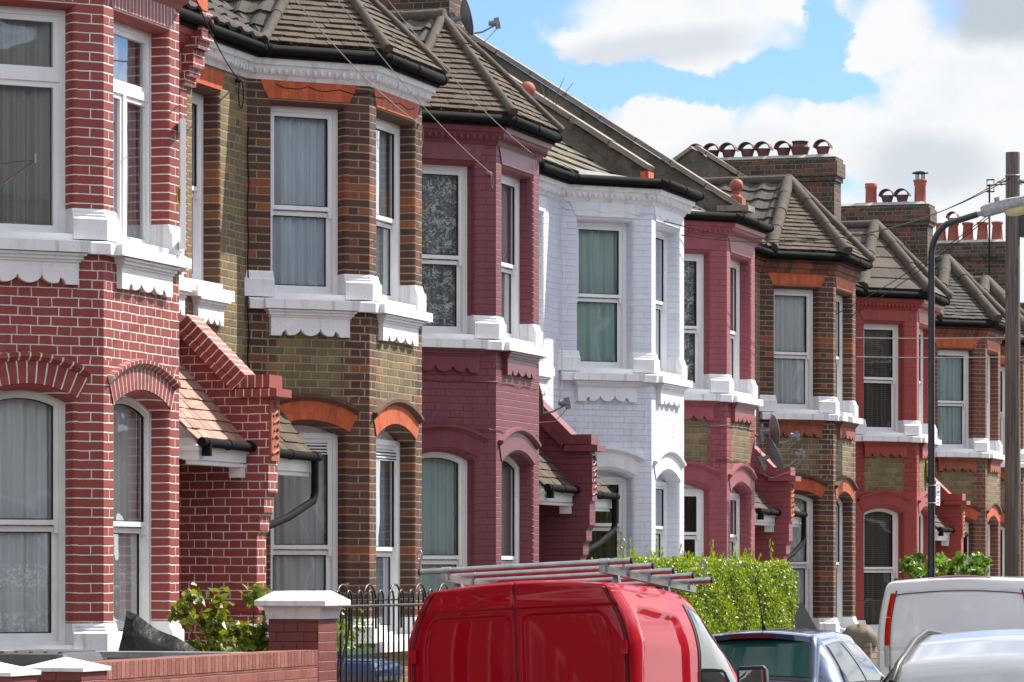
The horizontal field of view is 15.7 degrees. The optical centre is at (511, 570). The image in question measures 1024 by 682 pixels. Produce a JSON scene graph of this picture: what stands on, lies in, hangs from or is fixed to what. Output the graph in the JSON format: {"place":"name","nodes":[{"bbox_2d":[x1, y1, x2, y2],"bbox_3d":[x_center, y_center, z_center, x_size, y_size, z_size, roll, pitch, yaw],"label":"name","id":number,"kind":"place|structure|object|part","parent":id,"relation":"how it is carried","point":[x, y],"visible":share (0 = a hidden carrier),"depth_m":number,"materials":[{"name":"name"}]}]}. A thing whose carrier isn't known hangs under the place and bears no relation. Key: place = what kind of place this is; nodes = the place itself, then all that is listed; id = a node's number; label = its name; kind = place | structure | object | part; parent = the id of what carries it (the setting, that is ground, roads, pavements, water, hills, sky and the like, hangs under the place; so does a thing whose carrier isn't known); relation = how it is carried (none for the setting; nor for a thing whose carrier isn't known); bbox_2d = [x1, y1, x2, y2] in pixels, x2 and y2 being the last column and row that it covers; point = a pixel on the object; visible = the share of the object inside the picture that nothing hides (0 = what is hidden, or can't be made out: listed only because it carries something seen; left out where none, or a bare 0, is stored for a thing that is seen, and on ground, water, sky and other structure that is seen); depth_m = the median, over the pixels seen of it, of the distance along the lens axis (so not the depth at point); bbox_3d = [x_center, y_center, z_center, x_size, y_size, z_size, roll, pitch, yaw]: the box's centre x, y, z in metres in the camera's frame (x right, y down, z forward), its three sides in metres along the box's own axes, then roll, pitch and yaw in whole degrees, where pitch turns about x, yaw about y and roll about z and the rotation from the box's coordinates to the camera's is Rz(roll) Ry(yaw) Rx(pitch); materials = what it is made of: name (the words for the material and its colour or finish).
{"place":"outdoors","nodes":[
{"label":"outdoors","id":0,"kind":"place"},
{"bbox_2d":[0,649,106,666],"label":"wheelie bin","id":1,"kind":"object","parent":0,"point":[22,658],"visible":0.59,"depth_m":27.05,"materials":[{"name":"grey plastic"}]},
{"bbox_2d":[337,617,375,658],"bbox_3d":[-1.573,0.697,32.956,0.484,0.606,0.965,0,0,17],"label":"shrub","id":2,"kind":"object","parent":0,"point":[354,651],"visible":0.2,"depth_m":32.99,"materials":[{"name":"green plant"}]},
{"bbox_2d":[467,0,1023,301],"label":"sky","id":3,"kind":"structure","parent":0,"point":[897,89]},
{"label":"garden ground","id":4,"kind":"structure","parent":0,"visible":0},
{"bbox_2d":[0,662,40,681],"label":"gate pier","id":5,"kind":"structure","parent":4,"relation":"on","point":[11,673],"depth_m":23.20,"materials":[{"name":"white paint"}]},
{"bbox_2d":[24,657,110,681],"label":"gate pier","id":6,"kind":"structure","parent":4,"relation":"on","point":[65,669],"depth_m":24.17,"materials":[{"name":"white paint"}]},
{"bbox_2d":[0,650,239,658],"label":"garden wall","id":7,"kind":"structure","parent":4,"relation":"on","point":[123,654],"depth_m":27.95,"materials":[{"name":"concrete"}]},
{"bbox_2d":[118,611,202,651],"bbox_3d":[-2.484,0.766,28.552,1.244,0.925,0.922,0,0,17],"label":"draped cover","id":8,"kind":"object","parent":7,"relation":"on","point":[139,634],"visible":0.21,"depth_m":28.59,"materials":[{"name":"black plastic"}]},
{"bbox_2d":[0,0,291,651],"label":"terraced house","id":9,"kind":"structure","parent":4,"relation":"on","point":[139,432],"depth_m":29.59,"materials":[{"name":"red brick"}]},
{"bbox_2d":[0,153,35,185],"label":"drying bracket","id":10,"kind":"object","parent":9,"relation":"attached to","point":[32,161],"visible":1,"depth_m":28.67,"materials":[{"name":"metal"}]},
{"bbox_2d":[0,390,72,649],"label":"window","id":11,"kind":"structure","parent":9,"relation":"in","point":[32,424],"depth_m":29.47,"materials":[{"name":"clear glass"}]},
{"bbox_2d":[0,6,78,239],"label":"window","id":12,"kind":"structure","parent":9,"relation":"in","point":[32,40],"depth_m":29.45,"materials":[{"name":"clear glass"}]},
{"bbox_2d":[113,397,150,641],"bbox_3d":[-3.143,-0.405,30.264,0.342,2.090,1.190,0,0,17],"label":"window","id":13,"kind":"structure","parent":9,"relation":"in","point":[131,544],"depth_m":30.64,"materials":[{"name":"white glass"}]},
{"bbox_2d":[136,413,137,527],"bbox_3d":[-3.165,-0.407,31.474,0.270,2.095,0.843,0,0,-28],"label":"curtain","id":14,"kind":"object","parent":9,"relation":"in","point":[136,413],"depth_m":31.13,"materials":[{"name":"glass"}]},
{"bbox_2d":[137,43,137,85],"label":"window","id":15,"kind":"structure","parent":9,"relation":"in","point":[137,43],"depth_m":31.13,"materials":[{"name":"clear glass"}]},
{"bbox_2d":[113,21,172,254],"bbox_3d":[-3.144,-3.517,30.264,0.342,1.835,1.190,0,0,17],"label":"window","id":16,"kind":"structure","parent":9,"relation":"in","point":[131,102],"depth_m":30.62,"materials":[{"name":"white glass"}]},
{"bbox_2d":[176,118,185,251],"bbox_3d":[-2.755,-3.185,30.840,0.078,1.070,0.464,0,0,-9],"label":"open casement","id":17,"kind":"object","parent":9,"relation":"attached to","point":[181,194],"visible":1,"depth_m":30.63,"materials":[{"name":"white plastic"}]},
{"bbox_2d":[88,650,317,681],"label":"garden wall","id":18,"kind":"structure","parent":4,"relation":"on","point":[283,666],"depth_m":26.72,"materials":[{"name":"red brick"}]},
{"bbox_2d":[167,582,345,651],"bbox_3d":[-2.026,0.921,29.327,1.415,1.672,1.086,0,0,-8],"label":"garden shrub","id":19,"kind":"object","parent":4,"relation":"on","point":[255,638],"visible":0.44,"depth_m":29.10,"materials":[{"name":"green plant"}]},
{"bbox_2d":[254,591,350,681],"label":"gate pier","id":20,"kind":"structure","parent":4,"relation":"on","point":[302,620],"depth_m":28.70,"materials":[{"name":"red brick"}]},
{"bbox_2d":[187,0,449,681],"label":"terraced house","id":21,"kind":"structure","parent":4,"relation":"on","point":[304,208],"depth_m":35.40,"materials":[{"name":"brown brick"}]},
{"bbox_2d":[192,92,222,288],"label":"window","id":22,"kind":"structure","parent":21,"relation":"in","point":[197,100],"depth_m":34.22,"materials":[{"name":"white glass"}]},
{"bbox_2d":[196,0,243,108],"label":"overhead wire","id":23,"kind":"object","parent":21,"relation":"attached to","point":[237,80],"visible":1,"depth_m":32.17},
{"bbox_2d":[271,425,344,641],"bbox_3d":[-1.992,-0.350,35.328,0.843,2.060,0.343,0,0,-28],"label":"window","id":24,"kind":"structure","parent":21,"relation":"in","point":[304,548],"depth_m":35.47,"materials":[{"name":"glass"}]},
{"bbox_2d":[268,106,349,300],"bbox_3d":[-1.992,-3.478,35.328,0.843,1.835,0.343,0,0,-28],"label":"window","id":25,"kind":"structure","parent":21,"relation":"in","point":[304,141],"depth_m":35.46,"materials":[{"name":"clear glass"}]},
{"bbox_2d":[295,0,422,146],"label":"overhead wire","id":26,"kind":"object","parent":21,"relation":"attached to","point":[419,123],"visible":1,"depth_m":32.00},
{"bbox_2d":[386,134,388,294],"bbox_3d":[-1.323,-3.478,37.472,0.342,1.835,0.843,0,0,-28],"label":"curtain","id":27,"kind":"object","parent":21,"relation":"in","point":[387,144],"depth_m":37.15,"materials":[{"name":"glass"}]},
{"bbox_2d":[388,461,388,540],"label":"window","id":28,"kind":"structure","parent":21,"relation":"in","point":[388,461],"depth_m":37.10,"materials":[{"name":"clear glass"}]},
{"bbox_2d":[376,431,410,640],"bbox_3d":[-1.270,-0.350,36.279,0.342,2.060,1.190,0,0,17],"label":"window","id":29,"kind":"structure","parent":21,"relation":"in","point":[387,449],"depth_m":36.71,"materials":[{"name":"white glass"}]},
{"bbox_2d":[376,118,415,309],"bbox_3d":[-1.270,-3.477,36.279,0.343,1.835,1.190,0,0,17],"label":"window","id":30,"kind":"structure","parent":21,"relation":"in","point":[383,128],"depth_m":36.72,"materials":[{"name":"white glass"}]},
{"bbox_2d":[311,583,363,681],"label":"garden shrub","id":31,"kind":"object","parent":4,"relation":"on","point":[348,634],"visible":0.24,"depth_m":29.71,"materials":[{"name":"green plant"}]},
{"bbox_2d":[337,659,402,681],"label":"wheelie bin","id":32,"kind":"object","parent":4,"relation":"on","point":[370,670],"visible":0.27,"depth_m":31.28,"materials":[{"name":"blue plastic"}]},
{"bbox_2d":[335,583,449,681],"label":"railings","id":33,"kind":"object","parent":4,"relation":"on","point":[388,605],"visible":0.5,"depth_m":30.15,"materials":[{"name":"black metal"}]},
{"bbox_2d":[378,0,605,600],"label":"terraced house","id":34,"kind":"structure","parent":4,"relation":"on","point":[508,477],"depth_m":39.35,"materials":[{"name":"red brick"}]},
{"bbox_2d":[337,0,492,187],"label":"overhead wire","id":35,"kind":"object","parent":34,"relation":"attached to","point":[489,172],"visible":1,"depth_m":32.82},
{"bbox_2d":[422,452,466,600],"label":"window","id":36,"kind":"structure","parent":34,"relation":"in","point":[444,475],"depth_m":39.30,"materials":[{"name":"glass"}]},
{"bbox_2d":[422,164,478,338],"bbox_3d":[-0.802,-3.348,39.146,0.843,1.835,0.342,0,0,-28],"label":"window","id":37,"kind":"structure","parent":34,"relation":"in","point":[444,188],"depth_m":39.30,"materials":[{"name":"glass"}]},
{"bbox_2d":[388,0,537,169],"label":"overhead wire","id":38,"kind":"object","parent":34,"relation":"attached to","point":[464,90],"visible":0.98,"depth_m":34.03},
{"bbox_2d":[450,0,500,41],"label":"satellite dish","id":39,"kind":"object","parent":34,"relation":"attached to","point":[465,17],"visible":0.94,"depth_m":43.40,"materials":[{"name":"grey metal"}]},
{"bbox_2d":[501,456,519,564],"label":"window","id":40,"kind":"structure","parent":34,"relation":"in","point":[510,470],"depth_m":40.55,"materials":[{"name":"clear glass"}]},
{"bbox_2d":[501,174,534,346],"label":"window","id":41,"kind":"structure","parent":34,"relation":"in","point":[510,186],"depth_m":40.54,"materials":[{"name":"white glass"}]},
{"bbox_2d":[539,384,570,422],"bbox_3d":[0.291,-1.913,41.847,0.705,0.521,0.363,0,0,17],"label":"satellite dish","id":42,"kind":"object","parent":34,"relation":"attached to","point":[566,402],"visible":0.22,"depth_m":41.85,"materials":[{"name":"grey metal"}]},
{"bbox_2d":[511,75,704,559],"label":"terraced house","id":43,"kind":"structure","parent":4,"relation":"on","point":[613,367],"depth_m":45.23,"materials":[{"name":"white brick"}]},
{"bbox_2d":[540,79,572,113],"bbox_3d":[0.579,-6.109,48.473,0.398,0.624,0.190,0,0,-20],"label":"roof weed","id":44,"kind":"object","parent":43,"relation":"on","point":[556,95],"visible":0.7,"depth_m":48.46,"materials":[{"name":"green plant"}]},
{"bbox_2d":[575,221,633,372],"bbox_3d":[1.062,-3.308,45.134,0.843,1.835,0.345,0,0,-28],"label":"window","id":45,"kind":"structure","parent":43,"relation":"in","point":[601,246],"depth_m":45.25,"materials":[{"name":"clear glass"}]},
{"bbox_2d":[586,471,625,559],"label":"window","id":46,"kind":"structure","parent":43,"relation":"in","point":[615,483],"depth_m":45.28,"materials":[{"name":"clear glass"}]},
{"bbox_2d":[656,476,667,557],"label":"window","id":47,"kind":"structure","parent":43,"relation":"in","point":[661,486],"depth_m":46.53,"materials":[{"name":"clear glass"}]},
{"bbox_2d":[656,229,680,378],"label":"window","id":48,"kind":"structure","parent":43,"relation":"in","point":[661,237],"depth_m":46.53,"materials":[{"name":"clear glass"}]},
{"bbox_2d":[463,26,800,597],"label":"terraced house","id":49,"kind":"structure","parent":4,"relation":"on","point":[730,493],"depth_m":49.26,"materials":[{"name":"red brick"}]},
{"bbox_2d":[684,484,703,558],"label":"window","id":50,"kind":"structure","parent":49,"relation":"in","point":[693,496],"depth_m":48.92,"materials":[{"name":"clear glass"}]},
{"bbox_2d":[684,254,709,392],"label":"window","id":51,"kind":"structure","parent":49,"relation":"in","point":[693,263],"depth_m":48.93,"materials":[{"name":"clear glass"}]},
{"bbox_2d":[730,488,739,556],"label":"window","id":52,"kind":"structure","parent":49,"relation":"in","point":[734,497],"depth_m":50.12,"materials":[{"name":"clear glass"}]},
{"bbox_2d":[730,260,751,397],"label":"window","id":53,"kind":"structure","parent":49,"relation":"in","point":[734,266],"depth_m":50.14,"materials":[{"name":"clear glass"}]},
{"bbox_2d":[755,415,799,451],"bbox_3d":[3.556,-1.868,50.632,0.676,0.508,0.363,0,0,17],"label":"satellite dish","id":54,"kind":"object","parent":49,"relation":"attached to","point":[773,430],"visible":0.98,"depth_m":50.55,"materials":[{"name":"grey metal"}]},
{"bbox_2d":[755,437,805,477],"bbox_3d":[3.586,-1.537,50.568,0.769,0.556,0.429,0,0,17],"label":"satellite dish","id":55,"kind":"object","parent":49,"relation":"attached to","point":[773,456],"visible":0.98,"depth_m":50.50,"materials":[{"name":"grey metal"}]},
{"bbox_2d":[591,536,799,633],"bbox_3d":[2.058,0.737,41.326,1.193,2.286,5.592,0,0,17],"label":"privet hedge","id":56,"kind":"object","parent":4,"relation":"on","point":[727,600],"visible":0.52,"depth_m":41.22,"materials":[{"name":"green plant"}]},
{"bbox_2d":[661,139,875,632],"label":"terraced house","id":57,"kind":"structure","parent":4,"relation":"on","point":[804,353],"depth_m":55.12,"materials":[{"name":"brown brick"}]},
{"bbox_2d":[774,289,818,412],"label":"window","id":58,"kind":"structure","parent":57,"relation":"in","point":[793,308],"depth_m":55.09,"materials":[{"name":"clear glass"}]},
{"bbox_2d":[785,494,812,620],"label":"window","id":59,"kind":"structure","parent":57,"relation":"in","point":[802,562],"depth_m":55.12,"materials":[{"name":"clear glass"}]},
{"bbox_2d":[836,497,845,631],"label":"window","id":60,"kind":"structure","parent":57,"relation":"in","point":[839,506],"depth_m":56.38,"materials":[{"name":"clear glass"}]},
{"bbox_2d":[836,295,853,416],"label":"window","id":61,"kind":"structure","parent":57,"relation":"in","point":[839,299],"depth_m":56.38,"materials":[{"name":"clear glass"}]},
{"bbox_2d":[854,337,1023,338],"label":"overhead wire","id":62,"kind":"object","parent":57,"relation":"attached to","point":[935,338],"visible":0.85,"depth_m":57.16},
{"bbox_2d":[856,356,1023,357],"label":"overhead wire","id":63,"kind":"object","parent":57,"relation":"attached to","point":[935,357],"visible":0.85,"depth_m":57.38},
{"bbox_2d":[786,602,816,628],"bbox_3d":[3.460,0.570,46.856,0.778,0.440,0.162,0,0,-16],"label":"bin lid","id":64,"kind":"object","parent":4,"relation":"on","point":[802,617],"visible":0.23,"depth_m":46.89,"materials":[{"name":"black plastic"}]},
{"bbox_2d":[842,624,877,665],"bbox_3d":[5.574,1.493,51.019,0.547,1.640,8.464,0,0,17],"label":"gate pillar","id":65,"kind":"structure","parent":4,"relation":"on","point":[864,638],"depth_m":47.03,"materials":[{"name":"beige stone"}]},
{"bbox_2d":[841,171,969,635],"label":"terraced house","id":66,"kind":"structure","parent":4,"relation":"on","point":[891,459],"depth_m":61.17,"materials":[{"name":"red brick"}]},
{"bbox_2d":[864,508,897,633],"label":"window","id":67,"kind":"structure","parent":66,"relation":"in","point":[880,524],"depth_m":61.16,"materials":[{"name":"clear glass"}]},
{"bbox_2d":[863,323,906,435],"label":"window","id":68,"kind":"structure","parent":66,"relation":"in","point":[880,374],"depth_m":61.17,"materials":[{"name":"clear glass"}]},
{"bbox_2d":[919,512,922,577],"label":"window","id":69,"kind":"structure","parent":66,"relation":"in","point":[920,515],"depth_m":62.44,"materials":[{"name":"clear glass"}]},
{"bbox_2d":[919,329,927,436],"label":"window","id":70,"kind":"structure","parent":66,"relation":"in","point":[920,330],"depth_m":62.46,"materials":[{"name":"clear glass"}]},
{"bbox_2d":[892,548,991,580],"bbox_3d":[6.598,0.884,56.561,1.482,2.476,4.257,0,0,17],"label":"garden bush","id":71,"kind":"object","parent":4,"relation":"on","point":[914,569],"visible":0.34,"depth_m":56.30,"materials":[{"name":"green plant"}]},
{"bbox_2d":[935,254,1004,575],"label":"terraced house","id":72,"kind":"structure","parent":4,"relation":"on","point":[969,458],"depth_m":67.28,"materials":[{"name":"red brick"}]},
{"bbox_2d":[938,350,975,451],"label":"window","id":73,"kind":"structure","parent":72,"relation":"in","point":[953,373],"depth_m":67.30,"materials":[{"name":"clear glass"}]},
{"bbox_2d":[959,522,968,574],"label":"window","id":74,"kind":"structure","parent":72,"relation":"in","point":[966,523],"depth_m":67.32,"materials":[{"name":"clear glass"}]},
{"bbox_2d":[987,523,989,575],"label":"window","id":75,"kind":"structure","parent":72,"relation":"in","point":[988,525],"depth_m":68.58,"materials":[{"name":"clear glass"}]},
{"bbox_2d":[987,354,998,453],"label":"window","id":76,"kind":"structure","parent":72,"relation":"in","point":[988,359],"depth_m":68.58,"materials":[{"name":"clear glass"}]},
{"bbox_2d":[935,211,1023,576],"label":"terraced house","id":77,"kind":"structure","parent":4,"relation":"on","point":[968,253],"depth_m":75.19,"materials":[{"name":"red brick"}]},
{"bbox_2d":[1000,366,1004,461],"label":"window","id":78,"kind":"structure","parent":77,"relation":"in","point":[1002,369],"depth_m":71.21,"materials":[{"name":"clear glass"}]},
{"bbox_2d":[1000,526,1004,575],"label":"window","id":79,"kind":"structure","parent":77,"relation":"in","point":[1002,530],"depth_m":71.21,"materials":[{"name":"clear glass"}]},
{"bbox_2d":[986,179,1022,275],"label":"television aerial","id":80,"kind":"object","parent":77,"relation":"attached to","point":[989,185],"visible":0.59,"depth_m":75.12,"materials":[{"name":"grey metal"}]},
{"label":"road","id":81,"kind":"structure","parent":0,"visible":0},
{"bbox_2d":[407,538,768,681],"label":"panel van","id":82,"kind":"object","parent":81,"relation":"on","point":[608,620],"visible":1,"depth_m":26.82,"materials":[{"name":"red paint"}]},
{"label":"side window","id":83,"kind":"part","parent":82,"relation":"part of","materials":[{"name":"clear glass"}]},
{"bbox_2d":[712,577,885,681],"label":"hatchback car","id":84,"kind":"object","parent":81,"relation":"on","point":[796,655],"visible":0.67,"depth_m":32.11,"materials":[{"name":"blue paint"}]},
{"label":"side window","id":85,"kind":"part","parent":84,"relation":"part of","materials":[{"name":"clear glass"}]},
{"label":"side window","id":86,"kind":"part","parent":84,"relation":"part of","materials":[{"name":"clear glass"}]},
{"bbox_2d":[878,575,1023,674],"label":"panel van","id":87,"kind":"object","parent":81,"relation":"on","point":[911,609],"visible":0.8,"depth_m":41.64,"materials":[{"name":"white paint"}]},
{"bbox_2d":[881,629,1023,681],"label":"hatchback car","id":88,"kind":"object","parent":81,"relation":"on","point":[995,655],"visible":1,"depth_m":17.50,"materials":[{"name":"silver metal"}]},
{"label":"side window","id":89,"kind":"part","parent":88,"relation":"part of","materials":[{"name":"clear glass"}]},
{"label":"pavement","id":90,"kind":"structure","parent":0,"visible":0},
{"bbox_2d":[925,196,1023,577],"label":"street lamp","id":91,"kind":"object","parent":90,"relation":"on","point":[1012,206],"visible":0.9,"depth_m":50.99,"materials":[{"name":"black metal"}]},
{"bbox_2d":[997,152,1023,576],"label":"telegraph pole","id":92,"kind":"object","parent":90,"relation":"on","point":[1014,229],"visible":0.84,"depth_m":57.40,"materials":[{"name":"brown wood"}]},
{"bbox_2d":[664,175,1009,240],"bbox_3d":[4.775,-5.191,51.616,0.014,1.830,12.970,0,0,27],"label":"overhead wire","id":93,"kind":"object","parent":92,"relation":"attached to","point":[836,237],"visible":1,"depth_m":51.02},
{"bbox_2d":[681,178,1009,242],"bbox_3d":[4.894,-5.125,51.998,0.014,1.862,12.181,0,0,27],"label":"overhead wire","id":94,"kind":"object","parent":92,"relation":"attached to","point":[835,238],"visible":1,"depth_m":50.15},
{"bbox_2d":[835,217,985,314],"bbox_3d":[6.232,-4.775,56.294,3.656,1.961,0.014,0,0,-38],"label":"overhead wire","id":95,"kind":"object","parent":92,"relation":"attached to","point":[911,269],"visible":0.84,"depth_m":56.09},
{"bbox_2d":[843,217,988,320],"bbox_3d":[6.307,-4.725,56.532,3.258,2.000,0.014,0,0,-33],"label":"overhead wire","id":96,"kind":"object","parent":92,"relation":"attached to","point":[916,272],"visible":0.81,"depth_m":56.39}
]}

